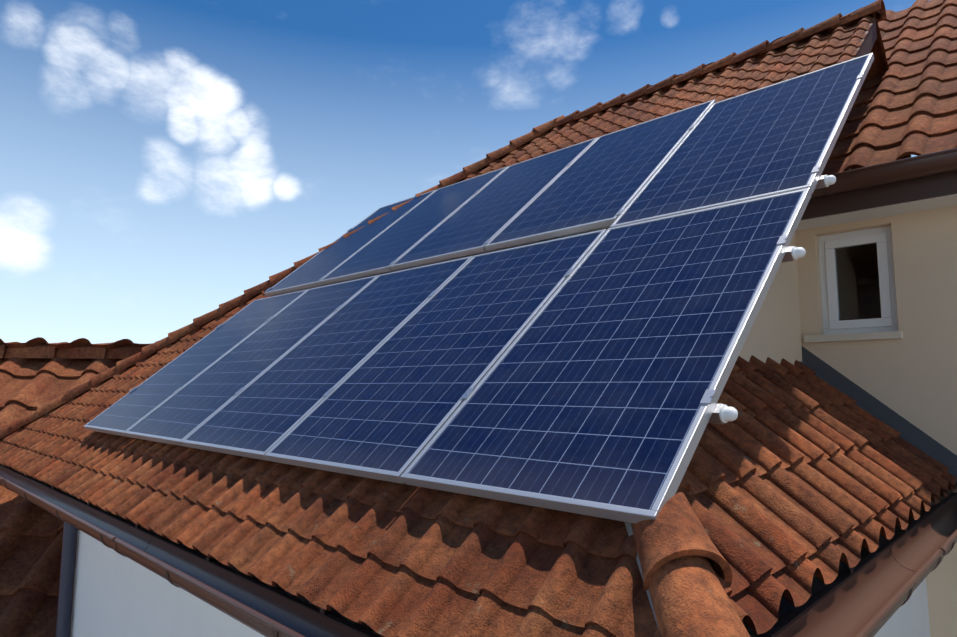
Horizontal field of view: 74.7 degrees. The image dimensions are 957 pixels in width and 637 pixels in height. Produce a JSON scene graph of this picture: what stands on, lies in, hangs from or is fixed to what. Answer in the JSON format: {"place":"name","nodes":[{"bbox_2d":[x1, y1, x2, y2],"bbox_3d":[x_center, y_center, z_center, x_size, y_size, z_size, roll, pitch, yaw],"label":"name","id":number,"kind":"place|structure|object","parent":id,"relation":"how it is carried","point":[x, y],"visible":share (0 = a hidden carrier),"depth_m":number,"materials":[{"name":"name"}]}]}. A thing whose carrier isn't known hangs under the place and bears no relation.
{"place":"outdoors","nodes":[
{"label":"outdoors","id":0,"kind":"place"},
{"bbox_2d":[0,337,152,349],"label":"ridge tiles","id":1,"kind":"object","parent":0,"point":[72,344],"depth_m":8.87,"materials":[{"name":"ceramic"}]},
{"bbox_2d":[0,342,141,358],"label":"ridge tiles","id":2,"kind":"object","parent":1,"relation":"on","point":[76,352],"depth_m":8.86,"materials":[{"name":"ceramic"}]},
{"bbox_2d":[0,341,156,636],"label":"neighbour roof","id":3,"kind":"structure","parent":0,"point":[31,536],"depth_m":6.27,"materials":[{"name":"ceramic"}]},
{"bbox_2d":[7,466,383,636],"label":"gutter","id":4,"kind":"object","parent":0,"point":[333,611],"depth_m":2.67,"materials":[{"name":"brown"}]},
{"bbox_2d":[12,130,550,433],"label":"roof side","id":5,"kind":"structure","parent":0,"point":[507,154],"depth_m":6.71,"materials":[{"name":"ceramic"}]},
{"bbox_2d":[0,115,564,439],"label":"hip caps","id":6,"kind":"object","parent":5,"relation":"attached to","point":[42,410],"visible":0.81,"depth_m":6.61,"materials":[{"name":"ceramic"}]},
{"bbox_2d":[0,0,928,343],"label":"sky","id":7,"kind":"structure","parent":0,"point":[161,161],"materials":[{"name":"blue"}]},
{"bbox_2d":[70,525,929,636],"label":"wall body","id":8,"kind":"structure","parent":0,"point":[115,594],"depth_m":3.93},
{"bbox_2d":[55,522,76,636],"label":"downpipe","id":9,"kind":"object","parent":8,"relation":"attached to","point":[66,581],"depth_m":4.95,"materials":[{"name":"grey"}]},
{"bbox_2d":[0,465,365,636],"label":"gutter","id":10,"kind":"object","parent":8,"relation":"attached to","point":[262,611],"visible":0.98,"depth_m":2.55,"materials":[{"name":"brown"}]},
{"bbox_2d":[0,464,381,636],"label":"fascia","id":11,"kind":"structure","parent":8,"relation":"attached to","point":[343,622],"depth_m":2.47,"materials":[{"name":"brown"}]},
{"bbox_2d":[0,15,877,636],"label":"roof front","id":12,"kind":"structure","parent":8,"relation":"on","point":[388,559],"depth_m":2.31,"materials":[{"name":"ceramic"}]},
{"bbox_2d":[84,289,307,436],"bbox_3d":[-2.300,0.318,5.212,0.988,1.187,1.407,-6,-9,44],"label":"solar panel","id":13,"kind":"object","parent":12,"relation":"on","point":[123,415],"visible":0.83,"depth_m":5.10,"materials":[{"name":"blue glass"}]},
{"bbox_2d":[129,73,863,403],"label":"panel clamps","id":14,"kind":"object","parent":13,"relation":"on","point":[708,396],"visible":1,"depth_m":2.91,"materials":[{"name":"silver metal"}]},
{"bbox_2d":[265,229,606,483],"bbox_3d":[-0.148,0.094,3.134,0.988,1.187,1.407,-6,-9,44],"label":"solar panel","id":15,"kind":"object","parent":12,"relation":"on","point":[386,409],"visible":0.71,"depth_m":2.95,"materials":[{"name":"blue glass"}]},
{"bbox_2d":[269,175,835,296],"bbox_3d":[-0.254,-0.409,4.505,5.083,0.080,0.075,-6,-9,44],"label":"mounting rail","id":16,"kind":"object","parent":12,"relation":"on","point":[824,181],"visible":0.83,"depth_m":3.98,"materials":[{"name":"silver metal"}]},
{"bbox_2d":[125,275,378,445],"bbox_3d":[-1.583,0.243,4.519,0.988,1.187,1.407,-6,-9,44],"label":"solar panel","id":17,"kind":"object","parent":16,"relation":"on","point":[184,412],"visible":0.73,"depth_m":4.39,"materials":[{"name":"blue glass"}]},
{"bbox_2d":[181,256,472,460],"bbox_3d":[-0.865,0.169,3.826,0.988,1.187,1.407,-6,-9,44],"label":"solar panel","id":18,"kind":"object","parent":16,"relation":"on","point":[266,411],"visible":0.79,"depth_m":3.67,"materials":[{"name":"blue glass"}]},
{"bbox_2d":[264,190,435,296],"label":"solar panel","id":19,"kind":"object","parent":16,"relation":"on","point":[312,271],"visible":0.75,"depth_m":6.26,"materials":[{"name":"blue glass"}]},
{"bbox_2d":[319,166,507,284],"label":"solar panel","id":20,"kind":"object","parent":16,"relation":"on","point":[396,240],"visible":0.9,"depth_m":5.58,"materials":[{"name":"blue glass"}]},
{"bbox_2d":[389,137,597,270],"bbox_3d":[0.164,-0.937,5.011,0.988,1.187,1.407,-6,-9,44],"label":"solar panel","id":21,"kind":"object","parent":16,"relation":"on","point":[490,210],"visible":0.94,"depth_m":4.87,"materials":[{"name":"blue glass"}]},
{"bbox_2d":[484,99,715,250],"bbox_3d":[0.881,-1.012,4.319,0.988,1.187,1.407,-6,-9,44],"label":"solar panel","id":22,"kind":"object","parent":16,"relation":"on","point":[600,182],"visible":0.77,"depth_m":4.16,"materials":[{"name":"blue glass"}]},
{"bbox_2d":[538,239,658,629],"bbox_3d":[0.465,0.126,2.594,3.111,1.896,0.176,-82,-83,84],"label":"hip mortar","id":23,"kind":"object","parent":12,"relation":"on","point":[629,528],"depth_m":1.53,"materials":[{"name":"grey concrete"}]},
{"bbox_2d":[401,188,810,523],"bbox_3d":[0.570,0.019,2.441,0.988,1.187,1.407,-6,-9,44],"label":"solar panel","id":24,"kind":"object","parent":12,"relation":"on","point":[616,360],"visible":0.88,"depth_m":2.20,"materials":[{"name":"blue glass"}]},
{"bbox_2d":[631,486,749,636],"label":"hip caps","id":25,"kind":"object","parent":12,"relation":"on","point":[681,559],"visible":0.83,"depth_m":1.41,"materials":[{"name":"orange ceramic"}]},
{"bbox_2d":[531,0,886,131],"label":"ridge caps","id":26,"kind":"object","parent":12,"relation":"on","point":[877,7],"visible":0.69,"depth_m":5.48,"materials":[{"name":"ceramic"}]},
{"bbox_2d":[708,404,737,423],"bbox_3d":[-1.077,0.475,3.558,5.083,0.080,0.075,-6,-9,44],"label":"rail end","id":27,"kind":"object","parent":12,"relation":"on","point":[722,413],"visible":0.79,"depth_m":1.80,"materials":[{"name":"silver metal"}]},
{"bbox_2d":[610,53,873,227],"bbox_3d":[1.545,-1.029,3.564,0.988,1.187,1.407,-6,-9,44],"label":"solar panel","id":28,"kind":"object","parent":12,"relation":"on","point":[778,138],"visible":0.79,"depth_m":3.40,"materials":[{"name":"blue glass"}]},
{"bbox_2d":[782,246,805,261],"bbox_3d":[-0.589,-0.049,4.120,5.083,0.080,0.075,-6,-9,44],"label":"rail end","id":29,"kind":"object","parent":12,"relation":"on","point":[792,253],"visible":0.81,"depth_m":2.37,"materials":[{"name":"silver metal"}]},
{"bbox_2d":[852,17,876,58],"bbox_3d":[2.304,-1.440,3.965,0.025,1.930,2.100,-6,-9,44],"label":"flashing","id":30,"kind":"object","parent":12,"relation":"attached to","point":[867,44],"visible":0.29,"depth_m":4.58,"materials":[{"name":"brown"}]},
{"bbox_2d":[552,9,910,169],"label":"roof","id":31,"kind":"structure","parent":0,"point":[879,67],"depth_m":5.12,"materials":[{"name":"ceramic"}]},
{"bbox_2d":[739,169,881,364],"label":"wall","id":32,"kind":"structure","parent":0,"point":[774,334],"depth_m":4.21,"materials":[{"name":"beige paint"}]},
{"label":"ground","id":33,"kind":"structure","parent":0,"visible":0},
{"bbox_2d":[796,205,956,636],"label":"wall","id":34,"kind":"structure","parent":33,"relation":"on","point":[911,376],"depth_m":3.87,"materials":[{"name":"beige paint"}]},
{"bbox_2d":[554,238,956,633],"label":"roof","id":35,"kind":"structure","parent":34,"relation":"attached to","point":[797,476],"depth_m":2.36,"materials":[{"name":"ceramic"}]},
{"bbox_2d":[804,331,902,342],"bbox_3d":[2.464,0.126,4.124,0.560,0.047,0.125,-6,-9,44],"label":"window sill","id":36,"kind":"structure","parent":34,"relation":"attached to","point":[856,336],"depth_m":4.07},
{"bbox_2d":[757,492,956,636],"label":"fascia","id":37,"kind":"structure","parent":34,"relation":"attached to","point":[791,616],"depth_m":1.98,"materials":[{"name":"brown"}]},
{"bbox_2d":[774,494,956,636],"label":"gutter","id":38,"kind":"object","parent":37,"relation":"attached to","point":[870,598],"visible":0.92,"depth_m":2.06,"materials":[{"name":"brown"}]},
{"bbox_2d":[818,226,898,334],"bbox_3d":[2.546,-0.240,4.198,0.450,0.700,0.075,-6,-9,44],"label":"window frame","id":39,"kind":"object","parent":34,"relation":"attached to","point":[880,237],"visible":0.79,"depth_m":4.17,"materials":[{"name":"white plastic"}]},
{"bbox_2d":[836,245,880,320],"bbox_3d":[2.538,-0.241,4.191,0.256,0.506,0.001,-6,-9,44],"label":"window glass pane","id":40,"kind":"object","parent":39,"relation":"in","point":[860,284],"visible":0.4,"depth_m":4.19,"materials":[{"name":"black glass"}]},
{"bbox_2d":[796,194,956,230],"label":"soffit","id":41,"kind":"structure","parent":34,"relation":"attached to","point":[902,208],"depth_m":3.94,"materials":[{"name":"white paint"}]},
{"bbox_2d":[799,346,956,482],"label":"lead flashing","id":42,"kind":"object","parent":34,"relation":"attached to","point":[913,435],"depth_m":3.95,"materials":[{"name":"grey metal"}]},
{"bbox_2d":[801,170,956,219],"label":"fascia","id":43,"kind":"structure","parent":34,"relation":"attached to","point":[925,187],"depth_m":3.80,"materials":[{"name":"brown wood"}]},
{"bbox_2d":[811,148,956,197],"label":"gutter","id":44,"kind":"object","parent":34,"relation":"attached to","point":[938,162],"visible":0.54,"depth_m":3.66,"materials":[{"name":"brown"}]},
{"bbox_2d":[821,0,956,175],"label":"roof","id":45,"kind":"structure","parent":34,"relation":"on","point":[905,104],"depth_m":4.49,"materials":[{"name":"ceramic"}]}
]}

